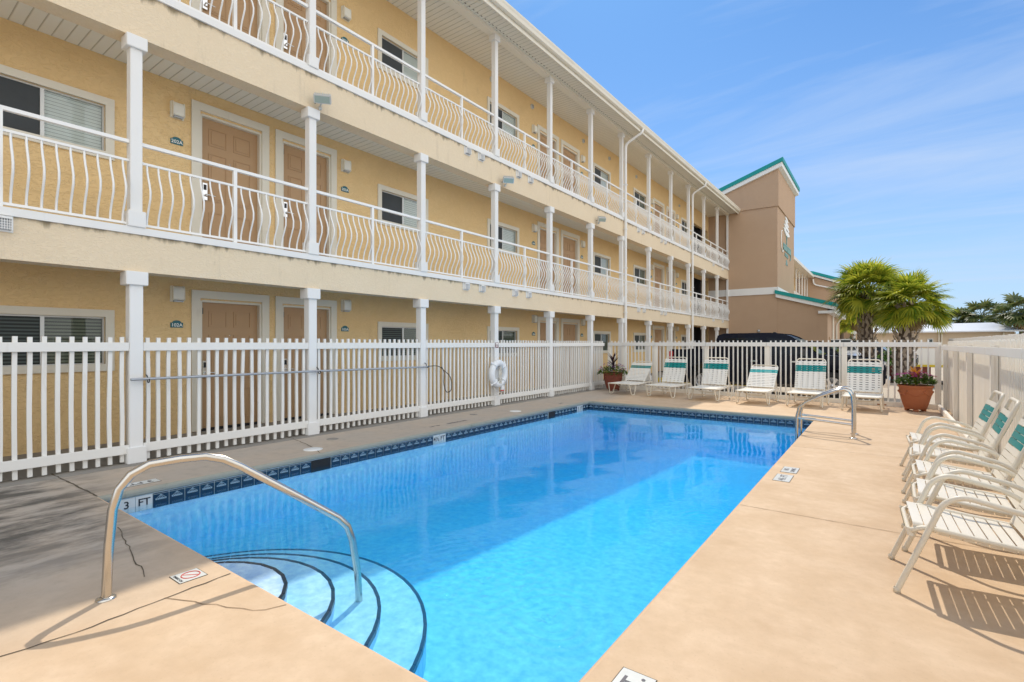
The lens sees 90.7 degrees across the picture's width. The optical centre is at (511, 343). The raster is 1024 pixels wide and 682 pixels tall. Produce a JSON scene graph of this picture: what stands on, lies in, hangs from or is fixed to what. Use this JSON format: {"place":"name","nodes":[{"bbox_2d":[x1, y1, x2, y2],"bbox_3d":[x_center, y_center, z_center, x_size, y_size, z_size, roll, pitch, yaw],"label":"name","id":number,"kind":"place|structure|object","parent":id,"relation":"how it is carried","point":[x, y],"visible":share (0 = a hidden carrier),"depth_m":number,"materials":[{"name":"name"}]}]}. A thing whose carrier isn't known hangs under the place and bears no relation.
{"place":"outdoors","nodes":[
{"label":"outdoors","id":0,"kind":"place"},
{"bbox_2d":[2,372,664,480],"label":"walkway","id":1,"kind":"structure","parent":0,"point":[22,473],"depth_m":7.30,"materials":[{"name":"concrete"}]},
{"bbox_2d":[0,387,1023,681],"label":"pool deck","id":2,"kind":"structure","parent":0,"point":[796,577],"depth_m":3.02,"materials":[{"name":"concrete"}]},
{"bbox_2d":[126,478,160,487],"bbox_3d":[-3.979,1.503,5.428,0.158,0.015,0.328,0,0,36],"label":"depth marker","id":3,"kind":"object","parent":2,"relation":"on","point":[142,482],"visible":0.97,"depth_m":5.44,"materials":[{"name":"tile"}]},
{"bbox_2d":[169,568,207,583],"bbox_3d":[-2.084,1.501,3.261,0.164,0.018,0.164,0,0,36],"label":"no diving marker","id":4,"kind":"object","parent":2,"relation":"on","point":[188,575],"visible":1,"depth_m":3.26,"materials":[{"name":"tile"}]},
{"bbox_2d":[95,452,362,602],"bbox_3d":[-1.760,1.309,3.336,1.545,1.225,0.100,0,0,-30],"label":"handrail","id":5,"kind":"object","parent":2,"relation":"attached to","point":[107,595],"visible":0.94,"depth_m":3.18,"materials":[{"name":"metal"}]},
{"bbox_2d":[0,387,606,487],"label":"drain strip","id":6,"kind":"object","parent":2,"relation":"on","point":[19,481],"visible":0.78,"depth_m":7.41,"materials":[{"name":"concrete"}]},
{"bbox_2d":[593,341,604,388],"bbox_3d":[2.838,0.705,16.689,0.067,1.566,0.826,0,0,36],"label":"picket fence","id":7,"kind":"object","parent":6,"relation":"on","point":[597,382],"visible":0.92,"depth_m":16.68,"materials":[{"name":"white paint"}]},
{"bbox_2d":[303,447,322,450],"bbox_3d":[-2.813,1.502,7.152,0.260,0.016,0.260,0,0,36],"label":"drain cover","id":8,"kind":"object","parent":2,"relation":"on","point":[313,449],"visible":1,"depth_m":7.12,"materials":[{"name":"white plastic"}]},
{"bbox_2d":[97,401,816,681],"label":"swimming pool","id":9,"kind":"structure","parent":2,"relation":"in","point":[590,527],"depth_m":5.94,"materials":[{"name":"liquid"}]},
{"bbox_2d":[597,351,627,390],"bbox_3d":[3.209,0.874,16.080,1.053,1.252,1.068,0,0,36],"label":"flower planter","id":10,"kind":"object","parent":2,"relation":"on","point":[611,376],"visible":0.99,"depth_m":15.89,"materials":[{"name":"ceramic"}]},
{"bbox_2d":[608,361,652,394],"bbox_3d":[3.579,1.027,15.181,0.747,0.943,1.469,0,0,43],"label":"chaise lounger","id":11,"kind":"object","parent":2,"relation":"on","point":[631,382],"visible":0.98,"depth_m":15.38,"materials":[{"name":"beige plastic"}]},
{"bbox_2d":[611,667,657,681],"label":"depth marker","id":12,"kind":"object","parent":2,"relation":"on","point":[624,674],"visible":1,"depth_m":2.27,"materials":[{"name":"tile"}]},
{"bbox_2d":[646,357,691,397],"bbox_3d":[4.484,0.947,14.441,0.747,1.104,1.429,0,0,43],"label":"chaise lounger","id":13,"kind":"object","parent":2,"relation":"on","point":[670,383],"visible":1,"depth_m":14.60,"materials":[{"name":"beige plastic"}]},
{"bbox_2d":[687,357,732,400],"bbox_3d":[5.362,0.944,13.652,0.747,1.109,1.429,0,0,41],"label":"chaise lounger","id":14,"kind":"object","parent":2,"relation":"on","point":[719,374],"visible":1,"depth_m":13.82,"materials":[{"name":"beige plastic"}]},
{"bbox_2d":[735,364,778,404],"bbox_3d":[6.280,1.034,12.915,0.747,0.928,1.485,0,0,39],"label":"chaise lounger","id":15,"kind":"object","parent":2,"relation":"on","point":[762,388],"visible":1,"depth_m":13.16,"materials":[{"name":"beige plastic"}]},
{"bbox_2d":[608,340,940,409],"bbox_3d":[6.475,0.735,14.270,8.590,1.631,0.138,0,0,41],"label":"picket fence","id":16,"kind":"object","parent":2,"relation":"on","point":[842,346],"visible":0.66,"depth_m":13.59,"materials":[{"name":"paint"}]},
{"bbox_2d":[772,473,793,482],"bbox_3d":[3.021,1.503,5.635,0.168,0.015,0.338,0,0,36],"label":"depth marker","id":17,"kind":"object","parent":2,"relation":"on","point":[783,477],"visible":1,"depth_m":5.64,"materials":[{"name":"tile"}]},
{"bbox_2d":[780,466,799,473],"bbox_3d":[3.289,1.503,5.984,0.168,0.015,0.308,0,0,36],"label":"depth marker","id":18,"kind":"object","parent":2,"relation":"on","point":[793,470],"visible":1,"depth_m":5.95,"materials":[{"name":"tile"}]},
{"bbox_2d":[785,358,828,407],"bbox_3d":[7.220,0.938,12.339,0.747,1.121,1.429,0,0,39],"label":"chaise lounger","id":19,"kind":"object","parent":2,"relation":"on","point":[811,378],"visible":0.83,"depth_m":12.52,"materials":[{"name":"beige plastic"}]},
{"bbox_2d":[795,386,858,440],"bbox_3d":[5.213,1.351,8.405,0.895,1.281,0.600,0,0,36],"label":"pool ladder","id":20,"kind":"object","parent":2,"relation":"attached to","point":[800,407],"visible":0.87,"depth_m":8.35,"materials":[{"name":"metal"}]},
{"bbox_2d":[841,359,883,412],"bbox_3d":[8.030,0.934,11.571,0.747,1.129,1.429,0,0,38],"label":"chaise lounger","id":21,"kind":"object","parent":2,"relation":"on","point":[864,379],"visible":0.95,"depth_m":11.74,"materials":[{"name":"beige plastic"}]},
{"bbox_2d":[893,366,937,411],"bbox_3d":[8.936,0.994,11.201,0.837,1.011,0.824,0,0,36],"label":"flower planter","id":22,"kind":"object","parent":2,"relation":"on","point":[915,396],"visible":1,"depth_m":11.05,"materials":[{"name":"ceramic"}]},
{"bbox_2d":[899,390,1004,475],"bbox_3d":[4.933,1.011,5.716,0.866,0.978,0.610,0,0,35],"label":"patio armchair","id":23,"kind":"object","parent":2,"relation":"on","point":[987,408],"visible":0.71,"depth_m":5.58,"materials":[{"name":"beige plastic"}]},
{"bbox_2d":[888,474,1023,592],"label":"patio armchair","id":24,"kind":"object","parent":2,"relation":"on","point":[961,519],"visible":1,"depth_m":3.03,"materials":[{"name":"beige plastic"}]},
{"bbox_2d":[901,397,1020,508],"bbox_3d":[4.415,1.011,5.027,0.866,0.978,0.610,0,0,38],"label":"patio armchair","id":25,"kind":"object","parent":2,"relation":"on","point":[993,438],"visible":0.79,"depth_m":4.92,"materials":[{"name":"beige plastic"}]},
{"bbox_2d":[901,455,1023,551],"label":"patio armchair","id":26,"kind":"object","parent":2,"relation":"on","point":[941,487],"visible":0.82,"depth_m":3.64,"materials":[{"name":"beige plastic"}]},
{"bbox_2d":[902,415,1023,511],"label":"patio armchair","id":27,"kind":"object","parent":2,"relation":"on","point":[1005,458],"visible":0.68,"depth_m":4.20,"materials":[{"name":"beige plastic"}]},
{"bbox_2d":[938,339,1023,481],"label":"board fence","id":28,"kind":"object","parent":2,"relation":"on","point":[976,373],"visible":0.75,"depth_m":7.39,"materials":[{"name":"paint"}]},
{"bbox_2d":[505,0,1023,333],"label":"sky","id":29,"kind":"structure","parent":0,"point":[898,125],"materials":[{"name":"blue"}]},
{"bbox_2d":[641,367,942,405],"bbox_3d":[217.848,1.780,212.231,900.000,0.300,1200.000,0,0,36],"label":"ground","id":30,"kind":"structure","parent":0,"point":[891,394],"depth_m":17.09,"materials":[{"name":"beige concrete"}]},
{"bbox_2d":[0,0,740,463],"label":"apartment building","id":31,"kind":"structure","parent":30,"relation":"on","point":[238,214],"depth_m":9.08,"materials":[{"name":"paint"}]},
{"bbox_2d":[0,215,12,232],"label":"dryer vent","id":32,"kind":"object","parent":31,"relation":"attached to","point":[6,223],"visible":1,"depth_m":5.39,"materials":[{"name":"white paint"}]},
{"bbox_2d":[0,305,114,374],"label":"window","id":33,"kind":"structure","parent":31,"relation":"in","point":[39,321],"depth_m":6.66,"materials":[{"name":"glass"}]},
{"bbox_2d":[0,64,114,160],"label":"window","id":34,"kind":"structure","parent":31,"relation":"in","point":[14,93],"depth_m":6.67,"materials":[{"name":"paint"}]},
{"bbox_2d":[0,336,128,481],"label":"picket fence","id":35,"kind":"object","parent":31,"relation":"attached to","point":[29,463],"visible":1,"depth_m":5.78,"materials":[{"name":"white paint"}]},
{"bbox_2d":[170,320,182,327],"bbox_3d":[-5.145,-0.296,7.766,0.014,0.113,0.170,0,0,36],"label":"room sign","id":36,"kind":"object","parent":31,"relation":"attached to","point":[176,324],"visible":1,"depth_m":7.76,"materials":[{"name":"teal plastic"}]},
{"bbox_2d":[170,137,182,145],"bbox_3d":[-5.145,-3.107,7.766,0.014,0.113,0.170,0,0,36],"label":"room sign","id":37,"kind":"object","parent":31,"relation":"attached to","point":[176,140],"visible":1,"depth_m":7.76,"materials":[{"name":"teal"}]},
{"bbox_2d":[170,100,184,120],"bbox_3d":[-5.108,-3.567,7.739,0.105,0.253,0.182,0,0,36],"label":"wall lamp","id":38,"kind":"object","parent":31,"relation":"attached to","point":[177,110],"visible":1,"depth_m":7.71,"materials":[{"name":"white plastic"}]},
{"bbox_2d":[170,285,184,301],"bbox_3d":[-5.108,-0.757,7.739,0.105,0.253,0.182,0,0,36],"label":"wall lamp","id":39,"kind":"object","parent":31,"relation":"attached to","point":[177,293],"visible":1,"depth_m":7.70,"materials":[{"name":"white"}]},
{"bbox_2d":[143,337,308,457],"bbox_3d":[-4.019,0.705,7.349,0.067,1.566,2.285,0,0,36],"label":"picket fence","id":40,"kind":"object","parent":31,"relation":"attached to","point":[179,441],"visible":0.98,"depth_m":7.17,"materials":[{"name":"white paint"}]},
{"bbox_2d":[130,363,451,391],"bbox_3d":[-3.002,0.723,8.572,0.118,0.657,5.776,0,0,36],"label":"long pole","id":41,"kind":"object","parent":40,"relation":"attached to","point":[203,376],"visible":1,"depth_m":7.65,"materials":[{"name":"grey"}]},
{"bbox_2d":[191,290,268,431],"bbox_3d":[-4.701,0.280,8.458,0.150,2.240,1.240,0,0,36],"label":"door","id":42,"kind":"structure","parent":31,"relation":"in","point":[210,319],"depth_m":8.44,"materials":[{"name":"paint"}]},
{"bbox_2d":[191,99,268,247],"bbox_3d":[-4.701,-2.638,8.458,0.150,2.365,1.240,0,0,36],"label":"door","id":43,"kind":"structure","parent":31,"relation":"in","point":[213,139],"depth_m":8.43,"materials":[{"name":"paint"}]},
{"bbox_2d":[191,0,268,43],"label":"door","id":44,"kind":"structure","parent":31,"relation":"in","point":[205,7],"depth_m":8.67,"materials":[{"name":"paint"}]},
{"bbox_2d":[275,296,336,420],"bbox_3d":[-3.895,0.280,9.556,0.150,2.240,1.248,0,0,36],"label":"door","id":45,"kind":"structure","parent":31,"relation":"in","point":[289,320],"depth_m":9.44,"materials":[{"name":"paint"}]},
{"bbox_2d":[275,129,336,257],"bbox_3d":[-3.895,-2.638,9.556,0.150,2.365,1.248,0,0,36],"label":"door","id":46,"kind":"structure","parent":31,"relation":"in","point":[289,158],"depth_m":9.47,"materials":[{"name":"paint"}]},
{"bbox_2d":[275,0,336,75],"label":"door","id":47,"kind":"structure","parent":31,"relation":"in","point":[328,8],"depth_m":9.57,"materials":[{"name":"paint"}]},
{"bbox_2d":[313,92,331,110],"bbox_3d":[-3.218,-3.975,8.285,0.571,0.240,0.269,0,0,12],"label":"flood light","id":48,"kind":"object","parent":31,"relation":"attached to","point":[320,98],"visible":0.91,"depth_m":8.21,"materials":[{"name":"silver metal"}]},
{"bbox_2d":[341,5,350,22],"bbox_3d":[-3.327,-6.627,10.165,0.105,0.253,0.182,0,0,36],"label":"wall lamp","id":49,"kind":"object","parent":31,"relation":"attached to","point":[345,14],"visible":1,"depth_m":10.12,"materials":[{"name":"white"}]},
{"bbox_2d":[341,159,350,173],"bbox_3d":[-3.327,-3.567,10.165,0.105,0.253,0.182,0,0,36],"label":"wall lamp","id":50,"kind":"object","parent":31,"relation":"attached to","point":[345,166],"visible":1,"depth_m":10.12,"materials":[{"name":"white"}]},
{"bbox_2d":[341,299,350,311],"bbox_3d":[-3.327,-0.757,10.165,0.105,0.253,0.182,0,0,36],"label":"wall lamp","id":51,"kind":"object","parent":31,"relation":"attached to","point":[345,305],"visible":1,"depth_m":10.12,"materials":[{"name":"white glass"}]},
{"bbox_2d":[317,339,419,431],"bbox_3d":[-2.565,0.705,9.328,0.067,1.566,2.326,0,0,36],"label":"picket fence","id":52,"kind":"object","parent":31,"relation":"attached to","point":[364,415],"visible":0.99,"depth_m":9.20,"materials":[{"name":"white paint"}]},
{"bbox_2d":[377,322,427,360],"bbox_3d":[-2.467,-0.040,11.463,0.105,0.850,1.480,0,0,36],"label":"window","id":53,"kind":"structure","parent":31,"relation":"in","point":[392,330],"depth_m":11.33,"materials":[{"name":"paint"}]},
{"bbox_2d":[377,184,427,234],"bbox_3d":[-2.467,-2.995,11.463,0.105,0.850,1.480,0,0,36],"label":"window","id":54,"kind":"structure","parent":31,"relation":"in","point":[386,200],"depth_m":11.33,"materials":[{"name":"glass"}]},
{"bbox_2d":[377,28,427,93],"bbox_3d":[-2.467,-6.335,11.463,0.105,0.850,1.480,0,0,36],"label":"window","id":55,"kind":"structure","parent":31,"relation":"in","point":[382,42],"depth_m":11.33,"materials":[{"name":"paint"}]},
{"bbox_2d":[426,340,494,413],"bbox_3d":[-1.117,0.704,11.302,0.067,1.565,2.270,0,0,36],"label":"picket fence","id":56,"kind":"object","parent":31,"relation":"attached to","point":[446,404],"visible":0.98,"depth_m":11.21,"materials":[{"name":"white paint"}]},
{"bbox_2d":[489,360,507,394],"bbox_3d":[-0.332,0.824,12.153,0.200,0.863,0.646,0,0,36],"label":"life ring","id":57,"kind":"object","parent":56,"relation":"hanging from","point":[494,381],"visible":1,"depth_m":12.07,"materials":[{"name":"white plastic"}]},
{"bbox_2d":[463,282,469,290],"bbox_3d":[-1.018,-1.280,11.342,0.075,0.180,0.190,0,0,36],"label":"dryer vent","id":58,"kind":"object","parent":31,"relation":"attached to","point":[466,286],"visible":1,"depth_m":11.32,"materials":[{"name":"grey plastic"}]},
{"bbox_2d":[464,146,471,155],"bbox_3d":[-0.988,-4.330,11.382,0.075,0.180,0.190,0,0,36],"label":"dryer vent","id":59,"kind":"object","parent":31,"relation":"attached to","point":[468,151],"visible":1,"depth_m":11.37,"materials":[{"name":"grey plastic"}]},
{"bbox_2d":[478,152,484,161],"bbox_3d":[-0.704,-4.330,11.769,0.075,0.180,0.190,0,0,36],"label":"dryer vent","id":60,"kind":"object","parent":31,"relation":"attached to","point":[481,157],"visible":1,"depth_m":11.73,"materials":[{"name":"grey plastic"}]},
{"bbox_2d":[487,326,518,356],"bbox_3d":[-0.262,-0.040,14.466,0.105,0.850,1.490,0,0,36],"label":"window","id":61,"kind":"structure","parent":31,"relation":"in","point":[509,333],"depth_m":14.64,"materials":[{"name":"paint"}]},
{"bbox_2d":[487,218,518,256],"bbox_3d":[-0.262,-2.995,14.466,0.105,0.850,1.490,0,0,36],"label":"window","id":62,"kind":"structure","parent":31,"relation":"in","point":[504,234],"depth_m":14.61,"materials":[{"name":"glass"}]},
{"bbox_2d":[487,96,518,143],"bbox_3d":[-0.262,-6.335,14.466,0.105,0.850,1.490,0,0,36],"label":"window","id":63,"kind":"structure","parent":31,"relation":"in","point":[503,115],"depth_m":14.61,"materials":[{"name":"paint"}]},
{"bbox_2d":[502,175,513,186],"bbox_3d":[-0.217,-3.975,12.372,0.571,0.240,0.269,0,0,12],"label":"flood light","id":64,"kind":"object","parent":31,"relation":"attached to","point":[507,179],"visible":0.89,"depth_m":12.30,"materials":[{"name":"silver metal"}]},
{"bbox_2d":[498,340,549,402],"bbox_3d":[0.341,0.705,13.287,0.067,1.566,2.357,0,0,36],"label":"picket fence","id":65,"kind":"object","parent":31,"relation":"attached to","point":[545,389],"visible":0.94,"depth_m":13.32,"materials":[{"name":"white paint"}]},
{"bbox_2d":[537,316,558,386],"bbox_3d":[1.131,0.280,16.401,0.150,2.240,1.280,0,0,36],"label":"door","id":66,"kind":"structure","parent":31,"relation":"in","point":[541,326],"depth_m":16.64,"materials":[{"name":"paint"}]},
{"bbox_2d":[537,221,558,292],"bbox_3d":[1.131,-2.638,16.401,0.150,2.365,1.280,0,0,36],"label":"door","id":67,"kind":"structure","parent":31,"relation":"in","point":[541,233],"depth_m":16.33,"materials":[{"name":"paint"}]},
{"bbox_2d":[537,124,558,184],"bbox_3d":[1.131,-5.692,16.401,0.150,2.335,1.280,0,0,36],"label":"door","id":68,"kind":"structure","parent":31,"relation":"in","point":[541,136],"depth_m":16.33,"materials":[{"name":"paint"}]},
{"bbox_2d":[561,318,579,384],"bbox_3d":[1.977,0.280,17.554,0.150,2.240,1.280,0,0,36],"label":"door","id":69,"kind":"structure","parent":31,"relation":"in","point":[570,331],"depth_m":17.64,"materials":[{"name":"paint"}]},
{"bbox_2d":[561,230,579,295],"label":"door","id":70,"kind":"structure","parent":31,"relation":"in","point":[570,247],"depth_m":17.64,"materials":[{"name":"paint"}]},
{"bbox_2d":[561,139,579,194],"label":"door","id":71,"kind":"structure","parent":31,"relation":"in","point":[565,151],"depth_m":17.60,"materials":[{"name":"paint"}]},
{"bbox_2d":[553,341,590,394],"bbox_3d":[1.816,0.705,15.296,0.067,1.566,2.328,0,0,36],"label":"picket fence","id":72,"kind":"object","parent":31,"relation":"attached to","point":[578,385],"visible":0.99,"depth_m":15.33,"materials":[{"name":"white paint"}]},
{"bbox_2d":[596,216,605,223],"bbox_3d":[2.783,-4.015,16.459,0.571,0.240,0.269,0,0,12],"label":"flood light","id":73,"kind":"object","parent":31,"relation":"attached to","point":[601,219],"visible":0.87,"depth_m":16.40,"materials":[{"name":"beige metal"}]},
{"bbox_2d":[593,331,610,353],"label":"window","id":74,"kind":"structure","parent":31,"relation":"in","point":[601,336],"depth_m":19.69,"materials":[{"name":"paint"}]},
{"bbox_2d":[593,252,610,276],"bbox_3d":[3.439,-2.995,19.508,0.105,0.850,1.480,0,0,36],"label":"window","id":75,"kind":"structure","parent":31,"relation":"in","point":[598,261],"depth_m":19.50,"materials":[{"name":"paint"}]},
{"bbox_2d":[593,162,610,193],"bbox_3d":[3.439,-6.335,19.508,0.105,0.850,1.480,0,0,36],"label":"window","id":76,"kind":"structure","parent":31,"relation":"in","point":[600,173],"depth_m":19.50,"materials":[{"name":"paint"}]},
{"bbox_2d":[633,333,645,351],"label":"window","id":77,"kind":"structure","parent":31,"relation":"in","point":[640,337],"depth_m":22.53,"materials":[{"name":"paint"}]},
{"bbox_2d":[633,264,645,286],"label":"window","id":78,"kind":"structure","parent":31,"relation":"in","point":[640,272],"depth_m":22.53,"materials":[{"name":"paint"}]},
{"bbox_2d":[633,187,646,213],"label":"window","id":79,"kind":"structure","parent":31,"relation":"in","point":[635,194],"depth_m":22.57,"materials":[{"name":"paint"}]},
{"bbox_2d":[653,325,663,371],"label":"door","id":80,"kind":"structure","parent":31,"relation":"in","point":[658,334],"depth_m":24.71,"materials":[{"name":"paint"}]},
{"bbox_2d":[653,262,663,308],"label":"door","id":81,"kind":"structure","parent":31,"relation":"in","point":[658,273],"depth_m":24.55,"materials":[{"name":"paint"}]},
{"bbox_2d":[653,198,663,235],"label":"door","id":82,"kind":"structure","parent":31,"relation":"in","point":[656,206],"depth_m":24.51,"materials":[{"name":"paint"}]},
{"bbox_2d":[666,326,674,357],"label":"door","id":83,"kind":"structure","parent":31,"relation":"in","point":[666,326],"depth_m":25.35,"materials":[{"name":"paint"}]},
{"bbox_2d":[666,267,674,310],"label":"door","id":84,"kind":"structure","parent":31,"relation":"in","point":[667,268],"depth_m":25.76,"materials":[{"name":"paint"}]},
{"bbox_2d":[666,206,674,238],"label":"door","id":85,"kind":"structure","parent":31,"relation":"in","point":[667,208],"depth_m":25.76,"materials":[{"name":"paint"}]},
{"bbox_2d":[681,279,685,294],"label":"window","id":86,"kind":"structure","parent":31,"relation":"in","point":[683,285],"depth_m":27.56,"materials":[{"name":"paint"}]},
{"bbox_2d":[681,217,686,232],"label":"window","id":87,"kind":"structure","parent":31,"relation":"in","point":[683,223],"depth_m":27.59,"materials":[{"name":"paint"}]},
{"bbox_2d":[701,157,845,348],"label":"stair tower","id":88,"kind":"structure","parent":30,"relation":"on","point":[763,297],"depth_m":29.82,"materials":[{"name":"paint"}]},
{"bbox_2d":[781,217,790,265],"bbox_3d":[17.074,-6.350,31.514,0.070,2.965,3.825,0,0,36],"label":"building sign","id":89,"kind":"object","parent":88,"relation":"attached to","point":[785,247],"visible":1,"depth_m":31.50,"materials":[{"name":"white plastic"}]},
{"bbox_2d":[666,332,890,397],"bbox_3d":[8.350,0.635,16.324,6.180,1.990,2.400,0,0,37],"label":"pickup truck","id":90,"kind":"object","parent":30,"relation":"on","point":[755,337],"visible":0.38,"depth_m":15.68,"materials":[{"name":"black paint"}]},
{"bbox_2d":[794,256,813,296],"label":"apartment wing","id":91,"kind":"structure","parent":30,"relation":"on","point":[801,271],"depth_m":56.98,"materials":[{"name":"beige paint"}]},
{"bbox_2d":[797,271,855,339],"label":"stair block","id":92,"kind":"structure","parent":30,"relation":"on","point":[818,283],"depth_m":61.90,"materials":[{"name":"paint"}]},
{"bbox_2d":[807,341,865,372],"bbox_3d":[13.995,0.765,23.470,4.778,1.729,1.900,0,0,40],"label":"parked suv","id":93,"kind":"object","parent":30,"relation":"on","point":[831,352],"visible":0.02,"depth_m":22.40,"materials":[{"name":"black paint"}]},
{"bbox_2d":[831,339,860,355],"bbox_3d":[18.922,0.685,29.663,1.900,1.889,5.078,0,0,21],"label":"parked van","id":94,"kind":"object","parent":30,"relation":"on","point":[854,351],"visible":0.02,"depth_m":28.32,"materials":[{"name":"white paint"}]},
{"bbox_2d":[821,256,911,357],"bbox_3d":[16.415,-1.224,23.476,3.775,5.707,3.553,0,0,36],"label":"palm tree","id":95,"kind":"object","parent":30,"relation":"on","point":[858,300],"visible":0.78,"depth_m":23.06,"materials":[{"name":"green plant"}]},
{"bbox_2d":[852,340,918,365],"bbox_3d":[21.756,0.722,31.170,5.017,1.816,1.995,0,0,42],"label":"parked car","id":96,"kind":"object","parent":30,"relation":"on","point":[884,349],"depth_m":29.98,"materials":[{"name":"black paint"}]},
{"bbox_2d":[877,347,913,366],"bbox_3d":[20.476,0.780,27.146,2.051,1.802,1.658,0,0,36],"label":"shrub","id":97,"kind":"object","parent":30,"relation":"on","point":[885,356],"visible":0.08,"depth_m":27.22,"materials":[{"name":"green plant"}]},
{"bbox_2d":[889,366,930,378],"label":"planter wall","id":98,"kind":"structure","parent":30,"relation":"on","point":[924,369],"depth_m":21.45,"materials":[{"name":"concrete"}]},
{"bbox_2d":[867,265,959,380],"bbox_3d":[16.492,-0.815,20.836,3.196,4.896,3.130,0,0,36],"label":"palm tree","id":99,"kind":"object","parent":30,"relation":"on","point":[905,318],"visible":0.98,"depth_m":20.59,"materials":[{"name":"green plant"}]},
{"bbox_2d":[913,348,942,364],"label":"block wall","id":100,"kind":"structure","parent":30,"relation":"on","point":[931,356],"depth_m":34.77,"materials":[{"name":"white concrete"}]},
{"bbox_2d":[851,322,1023,349],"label":"building","id":101,"kind":"structure","parent":30,"relation":"on","point":[961,330],"depth_m":45.46,"materials":[{"name":"white metal"}]},
{"bbox_2d":[946,307,978,322],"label":"palm tree","id":102,"kind":"object","parent":30,"relation":"on","point":[959,314],"visible":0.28,"depth_m":56.58,"materials":[{"name":"green plant"}]},
{"bbox_2d":[956,299,1004,322],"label":"palm tree","id":103,"kind":"object","parent":30,"relation":"on","point":[985,305],"visible":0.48,"depth_m":54.16,"materials":[{"name":"green plant"}]},
{"bbox_2d":[949,333,1023,340],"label":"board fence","id":104,"kind":"object","parent":30,"relation":"on","point":[1007,337],"visible":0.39,"depth_m":10.84,"materials":[{"name":"white paint"}]},
{"bbox_2d":[982,303,1016,325],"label":"palm tree","id":105,"kind":"object","parent":30,"relation":"on","point":[1000,310],"visible":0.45,"depth_m":47.63,"materials":[{"name":"green plant"}]},
{"bbox_2d":[993,292,1023,333],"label":"palm tree","id":106,"kind":"object","parent":30,"relation":"on","point":[1014,319],"visible":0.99,"depth_m":42.75,"materials":[{"name":"green plant"}]},
{"bbox_2d":[840,320,855,338],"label":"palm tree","id":107,"kind":"object","parent":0,"point":[850,330],"visible":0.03,"depth_m":40.24,"materials":[{"name":"green plant"}]},
{"bbox_2d":[840,313,881,339],"bbox_3d":[24.991,-1.052,36.372,3.607,5.365,3.390,0,0,36],"label":"palm tree","id":108,"kind":"object","parent":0,"point":[844,325],"visible":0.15,"depth_m":36.16,"materials":[{"name":"green plant"}]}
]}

